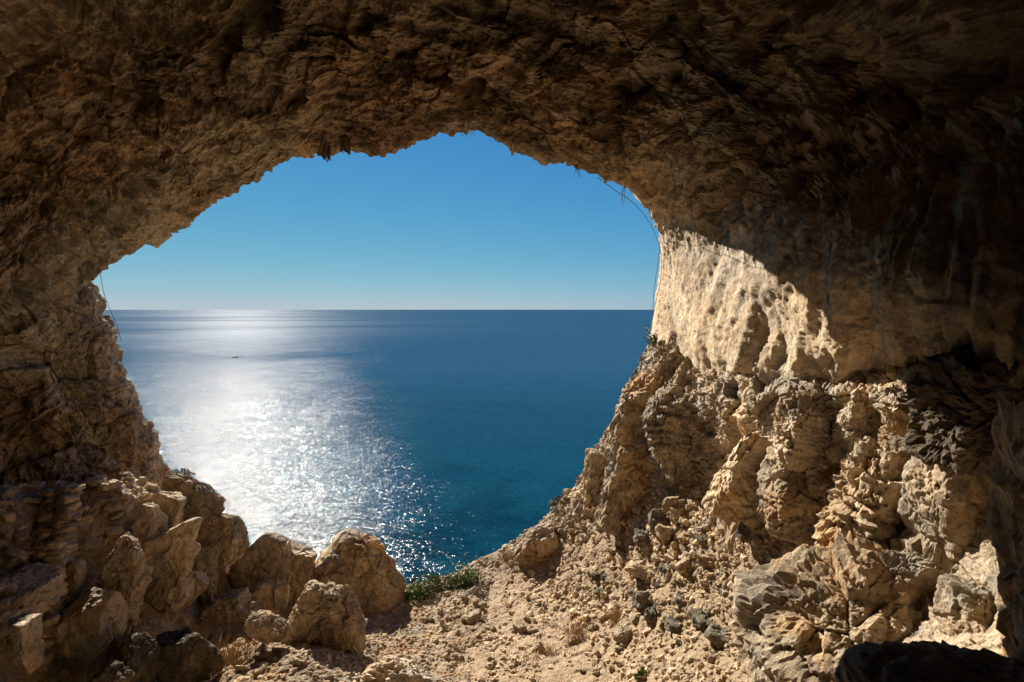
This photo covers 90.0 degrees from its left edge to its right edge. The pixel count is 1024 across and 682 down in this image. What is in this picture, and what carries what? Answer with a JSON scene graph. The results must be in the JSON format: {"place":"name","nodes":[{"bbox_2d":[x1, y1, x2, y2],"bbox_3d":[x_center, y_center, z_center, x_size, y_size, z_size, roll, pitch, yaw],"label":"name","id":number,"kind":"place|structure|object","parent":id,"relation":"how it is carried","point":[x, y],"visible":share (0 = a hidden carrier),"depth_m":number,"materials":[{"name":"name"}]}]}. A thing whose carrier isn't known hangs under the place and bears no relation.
{"place":"outdoors","nodes":[
{"label":"outdoors","id":0,"kind":"place"},
{"bbox_2d":[91,130,660,309],"label":"sky","id":1,"kind":"structure","parent":0,"point":[442,221],"materials":[{"name":"blue"}]},
{"bbox_2d":[103,310,653,584],"bbox_3d":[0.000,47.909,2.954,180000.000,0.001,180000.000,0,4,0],"label":"sea","id":2,"kind":"structure","parent":0,"point":[415,442],"depth_m":241.23,"materials":[{"name":"blue liquid"}]},
{"bbox_2d":[0,330,965,681],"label":"ground","id":3,"kind":"structure","parent":0,"point":[666,368],"depth_m":8.64,"materials":[{"name":"beige stone"}]},
{"bbox_2d":[0,486,18,497],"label":"stone","id":4,"kind":"object","parent":3,"relation":"on","point":[12,491],"visible":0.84,"depth_m":7.70,"materials":[{"name":"stone"}]},
{"bbox_2d":[0,545,28,557],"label":"stone","id":5,"kind":"object","parent":3,"relation":"on","point":[8,551],"visible":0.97,"depth_m":7.23,"materials":[{"name":"stone"}]},
{"bbox_2d":[7,499,23,512],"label":"stone","id":6,"kind":"object","parent":3,"relation":"on","point":[16,507],"visible":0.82,"depth_m":7.63,"materials":[{"name":"stone"}]},
{"bbox_2d":[8,555,28,562],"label":"stone","id":7,"kind":"object","parent":3,"relation":"on","point":[16,559],"visible":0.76,"depth_m":7.25,"materials":[{"name":"stone"}]},
{"bbox_2d":[13,528,29,541],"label":"stone","id":8,"kind":"object","parent":3,"relation":"on","point":[21,535],"visible":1,"depth_m":7.47,"materials":[{"name":"stone"}]},
{"bbox_2d":[8,613,43,673],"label":"boulder","id":9,"kind":"object","parent":3,"relation":"on","point":[25,647],"visible":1,"depth_m":6.13,"materials":[{"name":"beige stone"}]},
{"bbox_2d":[29,484,85,665],"bbox_3d":[-6.830,3.329,7.573,0.632,1.949,1.978,-2,4,-28],"label":"rock","id":10,"kind":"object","parent":3,"relation":"on","point":[58,519],"depth_m":7.68,"materials":[{"name":"brown stone"}]},
{"bbox_2d":[0,594,59,639],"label":"rock slab","id":11,"kind":"object","parent":10,"relation":"on","point":[40,606],"visible":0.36,"depth_m":6.57,"materials":[{"name":"beige stone"}]},
{"bbox_2d":[0,573,67,610],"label":"rock slab","id":12,"kind":"object","parent":11,"relation":"on","point":[51,586],"visible":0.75,"depth_m":6.76,"materials":[{"name":"beige stone"}]},
{"bbox_2d":[0,562,66,598],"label":"rock slab","id":13,"kind":"object","parent":12,"relation":"on","point":[24,576],"visible":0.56,"depth_m":7.02,"materials":[{"name":"beige stone"}]},
{"bbox_2d":[65,558,86,605],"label":"boulder","id":14,"kind":"object","parent":3,"relation":"on","point":[76,572],"visible":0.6,"depth_m":7.50,"materials":[{"name":"beige stone"}]},
{"bbox_2d":[29,624,138,681],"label":"grass tuft","id":15,"kind":"object","parent":3,"relation":"on","point":[79,674],"visible":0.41,"depth_m":7.02,"materials":[{"name":"plant"}]},
{"bbox_2d":[76,541,93,550],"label":"stone","id":16,"kind":"object","parent":3,"relation":"on","point":[84,545],"visible":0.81,"depth_m":8.04,"materials":[{"name":"stone"}]},
{"bbox_2d":[52,587,128,666],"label":"boulder","id":17,"kind":"object","parent":3,"relation":"on","point":[91,624],"visible":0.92,"depth_m":7.03,"materials":[{"name":"beige stone"}]},
{"bbox_2d":[85,477,106,486],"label":"stone","id":18,"kind":"object","parent":3,"relation":"on","point":[93,483],"visible":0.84,"depth_m":8.71,"materials":[{"name":"stone"}]},
{"bbox_2d":[96,479,119,490],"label":"stone","id":19,"kind":"object","parent":3,"relation":"on","point":[109,484],"visible":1,"depth_m":8.72,"materials":[{"name":"stone"}]},
{"bbox_2d":[103,503,118,511],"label":"stone","id":20,"kind":"object","parent":3,"relation":"on","point":[110,507],"visible":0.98,"depth_m":8.58,"materials":[{"name":"stone"}]},
{"bbox_2d":[89,658,135,681],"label":"boulder","id":21,"kind":"object","parent":3,"relation":"on","point":[111,670],"visible":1,"depth_m":6.24,"materials":[{"name":"stone"}]},
{"bbox_2d":[105,525,123,534],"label":"stone","id":22,"kind":"object","parent":3,"relation":"on","point":[115,530],"visible":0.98,"depth_m":8.48,"materials":[{"name":"stone"}]},
{"bbox_2d":[94,532,152,634],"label":"boulder","id":23,"kind":"object","parent":3,"relation":"on","point":[127,572],"visible":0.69,"depth_m":7.62,"materials":[{"name":"beige stone"}]},
{"bbox_2d":[116,472,134,485],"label":"stone","id":24,"kind":"object","parent":3,"relation":"on","point":[127,478],"visible":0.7,"depth_m":9.26,"materials":[{"name":"stone"}]},
{"bbox_2d":[117,502,133,512],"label":"stone","id":25,"kind":"object","parent":3,"relation":"on","point":[125,507],"visible":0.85,"depth_m":8.75,"materials":[{"name":"stone"}]},
{"bbox_2d":[118,487,132,498],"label":"stone","id":26,"kind":"object","parent":3,"relation":"on","point":[125,493],"visible":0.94,"depth_m":8.83,"materials":[{"name":"stone"}]},
{"bbox_2d":[136,491,152,501],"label":"stone","id":27,"kind":"object","parent":3,"relation":"on","point":[143,496],"visible":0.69,"depth_m":9.23,"materials":[{"name":"stone"}]},
{"bbox_2d":[130,503,168,548],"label":"boulder","id":28,"kind":"object","parent":3,"relation":"on","point":[150,521],"visible":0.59,"depth_m":8.64,"materials":[{"name":"beige stone"}]},
{"bbox_2d":[153,491,186,530],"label":"boulder","id":29,"kind":"object","parent":3,"relation":"on","point":[171,504],"visible":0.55,"depth_m":9.18,"materials":[{"name":"beige stone"}]},
{"bbox_2d":[142,517,202,612],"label":"boulder","id":30,"kind":"object","parent":3,"relation":"on","point":[171,554],"visible":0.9,"depth_m":8.57,"materials":[{"name":"beige stone"}]},
{"bbox_2d":[155,627,223,681],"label":"boulder","id":31,"kind":"object","parent":3,"relation":"on","point":[187,654],"visible":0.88,"depth_m":7.11,"materials":[{"name":"stone"}]},
{"bbox_2d":[160,473,225,546],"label":"boulder","id":32,"kind":"object","parent":3,"relation":"on","point":[205,501],"visible":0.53,"depth_m":10.07,"materials":[{"name":"beige stone"}]},
{"bbox_2d":[170,468,196,475],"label":"bush","id":33,"kind":"object","parent":32,"relation":"on","point":[185,471],"visible":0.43,"depth_m":11.52,"materials":[{"name":"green plant"}]},
{"bbox_2d":[184,571,208,606],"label":"boulder","id":34,"kind":"object","parent":3,"relation":"on","point":[201,580],"visible":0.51,"depth_m":9.13,"materials":[{"name":"beige stone"}]},
{"bbox_2d":[192,546,218,606],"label":"boulder","id":35,"kind":"object","parent":3,"relation":"on","point":[206,559],"visible":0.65,"depth_m":9.83,"materials":[{"name":"beige stone"}]},
{"bbox_2d":[189,652,227,681],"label":"grass tuft","id":36,"kind":"object","parent":3,"relation":"on","point":[206,674],"visible":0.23,"depth_m":7.31,"materials":[{"name":"plant"}]},
{"bbox_2d":[201,513,249,567],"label":"boulder","id":37,"kind":"object","parent":3,"relation":"on","point":[229,539],"visible":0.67,"depth_m":10.21,"materials":[{"name":"beige stone"}]},
{"bbox_2d":[200,586,251,626],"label":"boulder","id":38,"kind":"object","parent":3,"relation":"on","point":[227,607],"visible":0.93,"depth_m":9.39,"materials":[{"name":"beige stone"}]},
{"bbox_2d":[194,626,266,677],"bbox_3d":[-4.285,4.705,7.716,1.118,0.294,1.383,1,4,17],"label":"grass tuft","id":39,"kind":"object","parent":3,"relation":"on","point":[235,653],"visible":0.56,"depth_m":7.74,"materials":[{"name":"plant"}]},
{"bbox_2d":[231,601,261,622],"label":"boulder","id":40,"kind":"object","parent":3,"relation":"on","point":[248,609],"visible":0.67,"depth_m":9.41,"materials":[{"name":"beige stone"}]},
{"bbox_2d":[228,531,287,591],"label":"boulder","id":41,"kind":"object","parent":3,"relation":"on","point":[254,564],"visible":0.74,"depth_m":10.61,"materials":[{"name":"beige stone"}]},
{"bbox_2d":[241,578,278,625],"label":"boulder","id":42,"kind":"object","parent":3,"relation":"on","point":[262,592],"visible":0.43,"depth_m":9.98,"materials":[{"name":"beige stone"}]},
{"bbox_2d":[244,610,288,643],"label":"boulder","id":43,"kind":"object","parent":3,"relation":"on","point":[265,626],"visible":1,"depth_m":7.84,"materials":[{"name":"beige stone"}]},
{"bbox_2d":[270,541,291,614],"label":"boulder","id":44,"kind":"object","parent":3,"relation":"on","point":[281,573],"visible":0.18,"depth_m":11.01,"materials":[{"name":"beige stone"}]},
{"bbox_2d":[274,583,289,610],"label":"boulder","id":45,"kind":"object","parent":3,"relation":"on","point":[281,597],"visible":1,"depth_m":10.01,"materials":[{"name":"beige stone"}]},
{"bbox_2d":[291,650,307,665],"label":"stone","id":46,"kind":"object","parent":3,"relation":"on","point":[299,658],"visible":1,"depth_m":7.29,"materials":[{"name":"stone"}]},
{"bbox_2d":[287,540,317,603],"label":"boulder","id":47,"kind":"object","parent":3,"relation":"on","point":[302,561],"visible":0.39,"depth_m":11.22,"materials":[{"name":"beige stone"}]},
{"bbox_2d":[280,580,367,654],"bbox_3d":[-3.093,4.671,8.516,1.359,1.366,0.757,0,4,0],"label":"boulder","id":48,"kind":"object","parent":3,"relation":"on","point":[329,614],"visible":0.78,"depth_m":8.30,"materials":[{"name":"beige stone"}]},
{"bbox_2d":[311,528,405,613],"bbox_3d":[-3.564,5.387,11.678,2.301,1.914,1.200,0,4,0],"label":"boulder","id":49,"kind":"object","parent":3,"relation":"on","point":[362,563],"visible":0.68,"depth_m":11.35,"materials":[{"name":"beige stone"}]},
{"bbox_2d":[361,655,440,681],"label":"boulder","id":50,"kind":"object","parent":3,"relation":"on","point":[388,668],"visible":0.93,"depth_m":7.53,"materials":[{"name":"beige stone"}]},
{"bbox_2d":[402,570,447,604],"bbox_3d":[-2.139,5.583,11.617,1.320,0.632,0.811,0,4,0],"label":"bush","id":51,"kind":"object","parent":3,"relation":"on","point":[410,595],"visible":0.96,"depth_m":11.61,"materials":[{"name":"green plant"}]},
{"bbox_2d":[406,568,455,593],"bbox_3d":[-1.876,5.610,11.848,1.071,0.565,0.740,-1,4,-20],"label":"bush","id":52,"kind":"object","parent":3,"relation":"on","point":[442,586],"visible":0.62,"depth_m":11.90,"materials":[{"name":"green plant"}]},
{"bbox_2d":[430,572,469,590],"bbox_3d":[-1.459,5.617,12.027,1.142,0.506,0.677,1,4,19],"label":"bush","id":53,"kind":"object","parent":3,"relation":"on","point":[451,584],"visible":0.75,"depth_m":11.96,"materials":[{"name":"green plant"}]},
{"bbox_2d":[445,553,489,586],"bbox_3d":[-0.998,5.361,12.016,1.267,0.796,0.546,0,4,0],"label":"bush","id":54,"kind":"object","parent":3,"relation":"on","point":[468,574],"visible":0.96,"depth_m":11.98,"materials":[{"name":"green plant"}]},
{"bbox_2d":[462,608,481,623],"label":"stone","id":55,"kind":"object","parent":3,"relation":"on","point":[473,616],"visible":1,"depth_m":10.34,"materials":[{"name":"beige stone"}]},
{"bbox_2d":[0,356,995,681],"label":"rubble","id":56,"kind":"object","parent":3,"relation":"on","point":[646,662],"visible":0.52,"depth_m":8.38,"materials":[{"name":"stone"}]},
{"bbox_2d":[100,631,160,681],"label":"boulder","id":57,"kind":"object","parent":56,"relation":"on","point":[137,653],"visible":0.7,"depth_m":6.80,"materials":[{"name":"stone"}]},
{"bbox_2d":[547,491,564,507],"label":"bush","id":58,"kind":"object","parent":3,"relation":"on","point":[556,502],"visible":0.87,"depth_m":13.33,"materials":[{"name":"green plant"}]},
{"bbox_2d":[0,0,1023,487],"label":"cave vault","id":59,"kind":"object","parent":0,"point":[830,190],"visible":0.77,"depth_m":8.36,"materials":[{"name":"stone"}]},
{"bbox_2d":[317,136,332,162],"bbox_3d":[-3.772,-3.855,10.307,0.202,0.466,0.280,3,4,36],"label":"hanging root","id":60,"kind":"object","parent":59,"relation":"hanging from","point":[324,148],"visible":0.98,"depth_m":10.28,"materials":[{"name":"brown wood"}]},
{"bbox_2d":[340,136,350,154],"bbox_3d":[-3.294,-3.892,10.200,0.241,0.333,0.197,-3,5,-39],"label":"hanging root","id":61,"kind":"object","parent":59,"relation":"hanging from","point":[345,142],"visible":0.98,"depth_m":10.14,"materials":[{"name":"brown wood"}]},
{"bbox_2d":[597,177,661,326],"bbox_3d":[2.682,-1.664,10.966,0.409,2.903,3.635,2,4,31],"label":"rope","id":62,"kind":"object","parent":59,"relation":"attached to","point":[657,240],"visible":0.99,"depth_m":11.81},
{"bbox_2d":[458,344,1002,681],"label":"scree slope","id":63,"kind":"structure","parent":0,"point":[729,411],"depth_m":8.01,"materials":[{"name":"beige stone"}]},
{"bbox_2d":[499,546,514,562],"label":"grass tuft","id":64,"kind":"object","parent":63,"relation":"on","point":[505,554],"visible":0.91,"depth_m":12.55,"materials":[{"name":"plant"}]},
{"bbox_2d":[512,621,526,633],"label":"stone","id":65,"kind":"object","parent":63,"relation":"on","point":[519,626],"visible":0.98,"depth_m":9.71,"materials":[{"name":"beige stone"}]},
{"bbox_2d":[514,522,558,566],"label":"rock outcrop","id":66,"kind":"object","parent":63,"relation":"on","point":[536,544],"visible":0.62,"depth_m":12.16,"materials":[{"name":"beige stone"}]},
{"bbox_2d":[524,638,568,660],"bbox_3d":[0.749,5.205,8.540,1.091,0.158,0.683,0,4,0],"label":"grass tuft","id":67,"kind":"object","parent":63,"relation":"on","point":[544,650],"visible":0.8,"depth_m":8.62,"materials":[{"name":"plant"}]},
{"bbox_2d":[548,615,592,644],"bbox_3d":[1.159,5.076,8.938,0.881,0.182,0.917,-2,4,-28],"label":"grass tuft","id":68,"kind":"object","parent":63,"relation":"on","point":[571,632],"visible":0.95,"depth_m":9.02,"materials":[{"name":"plant"}]},
{"bbox_2d":[579,448,606,519],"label":"rock outcrop","id":69,"kind":"object","parent":63,"relation":"on","point":[593,470],"visible":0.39,"depth_m":11.92,"materials":[{"name":"beige stone"}]},
{"bbox_2d":[596,601,622,626],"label":"grass tuft","id":70,"kind":"object","parent":63,"relation":"on","point":[615,616],"visible":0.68,"depth_m":8.80,"materials":[{"name":"plant"}]},
{"bbox_2d":[616,550,626,564],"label":"stone","id":71,"kind":"object","parent":63,"relation":"on","point":[621,557],"visible":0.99,"depth_m":9.81,"materials":[{"name":"stone"}]},
{"bbox_2d":[594,398,650,535],"bbox_3d":[2.577,2.614,10.774,1.675,2.824,1.315,0,4,0],"label":"rock outcrop","id":72,"kind":"object","parent":63,"relation":"on","point":[626,482],"visible":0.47,"depth_m":10.39,"materials":[{"name":"beige stone"}]},
{"bbox_2d":[612,616,635,643],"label":"stone","id":73,"kind":"object","parent":63,"relation":"on","point":[622,632],"visible":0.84,"depth_m":8.13,"materials":[{"name":"beige stone"}]},
{"bbox_2d":[624,560,648,580],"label":"stone","id":74,"kind":"object","parent":63,"relation":"on","point":[637,569],"visible":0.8,"depth_m":8.96,"materials":[{"name":"stone"}]},
{"bbox_2d":[632,666,646,680],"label":"green plant","id":75,"kind":"object","parent":63,"relation":"on","point":[640,673],"visible":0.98,"depth_m":6.92,"materials":[{"name":"green plant"}]},
{"bbox_2d":[633,528,648,547],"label":"stone","id":76,"kind":"object","parent":63,"relation":"on","point":[641,538],"visible":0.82,"depth_m":9.29,"materials":[{"name":"grey stone"}]},
{"bbox_2d":[620,370,662,412],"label":"rock outcrop","id":77,"kind":"object","parent":63,"relation":"on","point":[638,391],"visible":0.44,"depth_m":10.61,"materials":[{"name":"beige stone"}]},
{"bbox_2d":[632,590,651,608],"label":"stone","id":78,"kind":"object","parent":63,"relation":"on","point":[640,600],"visible":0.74,"depth_m":8.37,"materials":[{"name":"grey stone"}]},
{"bbox_2d":[643,607,656,622],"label":"stone","id":79,"kind":"object","parent":63,"relation":"on","point":[650,614],"visible":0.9,"depth_m":7.96,"materials":[{"name":"grey stone"}]},
{"bbox_2d":[644,324,656,345],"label":"bush","id":80,"kind":"object","parent":63,"relation":"on","point":[652,341],"visible":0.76,"depth_m":12.69,"materials":[{"name":"green plant"}]},
{"bbox_2d":[648,508,667,539],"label":"stone","id":81,"kind":"object","parent":63,"relation":"on","point":[656,517],"visible":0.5,"depth_m":9.09,"materials":[{"name":"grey stone"}]},
{"bbox_2d":[652,595,665,604],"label":"stone","id":82,"kind":"object","parent":63,"relation":"on","point":[658,599],"visible":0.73,"depth_m":8.11,"materials":[{"name":"stone"}]},
{"bbox_2d":[654,523,671,540],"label":"stone","id":83,"kind":"object","parent":63,"relation":"on","point":[662,532],"visible":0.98,"depth_m":8.78,"materials":[{"name":"stone"}]},
{"bbox_2d":[641,383,694,495],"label":"rock outcrop","id":84,"kind":"object","parent":63,"relation":"on","point":[666,415],"visible":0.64,"depth_m":9.24,"materials":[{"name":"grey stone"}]},
{"bbox_2d":[662,496,680,511],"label":"stone","id":85,"kind":"object","parent":63,"relation":"on","point":[670,501],"visible":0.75,"depth_m":9.02,"materials":[{"name":"beige stone"}]},
{"bbox_2d":[664,615,682,632],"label":"stone","id":86,"kind":"object","parent":63,"relation":"on","point":[672,624],"visible":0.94,"depth_m":7.40,"materials":[{"name":"grey stone"}]},
{"bbox_2d":[669,506,684,523],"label":"stone","id":87,"kind":"object","parent":63,"relation":"on","point":[675,513],"visible":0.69,"depth_m":8.84,"materials":[{"name":"stone"}]},
{"bbox_2d":[674,557,689,570],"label":"stone","id":88,"kind":"object","parent":63,"relation":"on","point":[681,563],"visible":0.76,"depth_m":8.09,"materials":[{"name":"stone"}]},
{"bbox_2d":[689,607,707,628],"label":"stone","id":89,"kind":"object","parent":63,"relation":"on","point":[698,617],"visible":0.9,"depth_m":7.05,"materials":[{"name":"grey stone"}]},
{"bbox_2d":[697,554,709,566],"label":"stone","id":90,"kind":"object","parent":63,"relation":"on","point":[702,559],"visible":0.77,"depth_m":7.67,"materials":[{"name":"beige stone"}]},
{"bbox_2d":[704,622,728,648],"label":"stone","id":91,"kind":"object","parent":63,"relation":"on","point":[715,633],"visible":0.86,"depth_m":6.48,"materials":[{"name":"grey stone"}]},
{"bbox_2d":[701,430,772,527],"bbox_3d":[3.397,1.875,6.994,1.521,1.469,0.998,0,4,0],"label":"rock outcrop","id":92,"kind":"object","parent":63,"relation":"on","point":[730,496],"visible":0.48,"depth_m":6.59,"materials":[{"name":"beige stone"}]},
{"bbox_2d":[735,523,750,538],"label":"stone","id":93,"kind":"object","parent":63,"relation":"on","point":[743,531],"visible":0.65,"depth_m":7.04,"materials":[{"name":"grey stone"}]},
{"bbox_2d":[752,537,764,546],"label":"stone","id":94,"kind":"object","parent":63,"relation":"on","point":[758,541],"visible":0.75,"depth_m":6.66,"materials":[{"name":"beige stone"}]},
{"bbox_2d":[752,446,826,544],"bbox_3d":[3.441,1.866,5.995,1.024,1.169,0.870,0,4,0],"label":"rock outcrop","id":95,"kind":"object","parent":63,"relation":"on","point":[790,506],"visible":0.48,"depth_m":5.75,"materials":[{"name":"beige stone"}]},
{"bbox_2d":[771,394,834,471],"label":"rock outcrop","id":96,"kind":"object","parent":63,"relation":"on","point":[802,427],"visible":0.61,"depth_m":5.68,"materials":[{"name":"beige stone"}]},
{"bbox_2d":[730,530,921,681],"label":"rock outcrop","id":97,"kind":"object","parent":63,"relation":"on","point":[805,613],"visible":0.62,"depth_m":4.20,"materials":[{"name":"beige stone"}]},
{"bbox_2d":[825,383,882,464],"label":"rock outcrop","id":98,"kind":"object","parent":63,"relation":"on","point":[854,421],"visible":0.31,"depth_m":5.22,"materials":[{"name":"beige stone"}]},
{"bbox_2d":[812,431,906,548],"bbox_3d":[3.599,1.673,5.008,1.181,1.560,1.044,0,4,0],"label":"rock outcrop","id":99,"kind":"object","parent":63,"relation":"on","point":[864,496],"visible":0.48,"depth_m":4.76,"materials":[{"name":"beige stone"}]},
{"bbox_2d":[866,409,909,437],"bbox_3d":[3.521,0.708,4.609,0.542,0.228,0.664,0,4,0],"label":"grass tuft","id":100,"kind":"object","parent":63,"relation":"on","point":[901,428],"visible":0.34,"depth_m":4.57,"materials":[{"name":"plant"}]},
{"bbox_2d":[866,382,910,423],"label":"rock outcrop","id":101,"kind":"object","parent":63,"relation":"on","point":[887,399],"visible":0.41,"depth_m":4.50,"materials":[{"name":"beige stone"}]},
{"bbox_2d":[879,548,944,591],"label":"rock outcrop","id":102,"kind":"object","parent":63,"relation":"on","point":[908,568],"visible":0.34,"depth_m":4.13,"materials":[{"name":"beige stone"}]},
{"bbox_2d":[835,639,1023,681],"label":"rock outcrop","id":103,"kind":"object","parent":63,"relation":"on","point":[916,661],"visible":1,"depth_m":2.24,"materials":[{"name":"black stone"}]},
{"bbox_2d":[897,456,989,562],"bbox_3d":[3.592,1.281,4.139,0.714,1.107,0.752,0,4,0],"label":"rock outcrop","id":104,"kind":"object","parent":63,"relation":"on","point":[943,506],"visible":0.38,"depth_m":3.94,"materials":[{"name":"beige stone"}]},
{"bbox_2d":[899,347,1023,475],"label":"rock outcrop","id":105,"kind":"object","parent":63,"relation":"on","point":[952,404],"visible":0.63,"depth_m":3.57,"materials":[{"name":"stone"}]},
{"bbox_2d":[932,573,996,636],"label":"rock outcrop","id":106,"kind":"object","parent":63,"relation":"on","point":[961,604],"visible":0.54,"depth_m":3.44,"materials":[{"name":"beige stone"}]},
{"bbox_2d":[981,386,1023,659],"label":"rock outcrop","id":107,"kind":"object","parent":63,"relation":"on","point":[1002,474],"visible":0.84,"depth_m":2.47,"materials":[{"name":"beige stone"}]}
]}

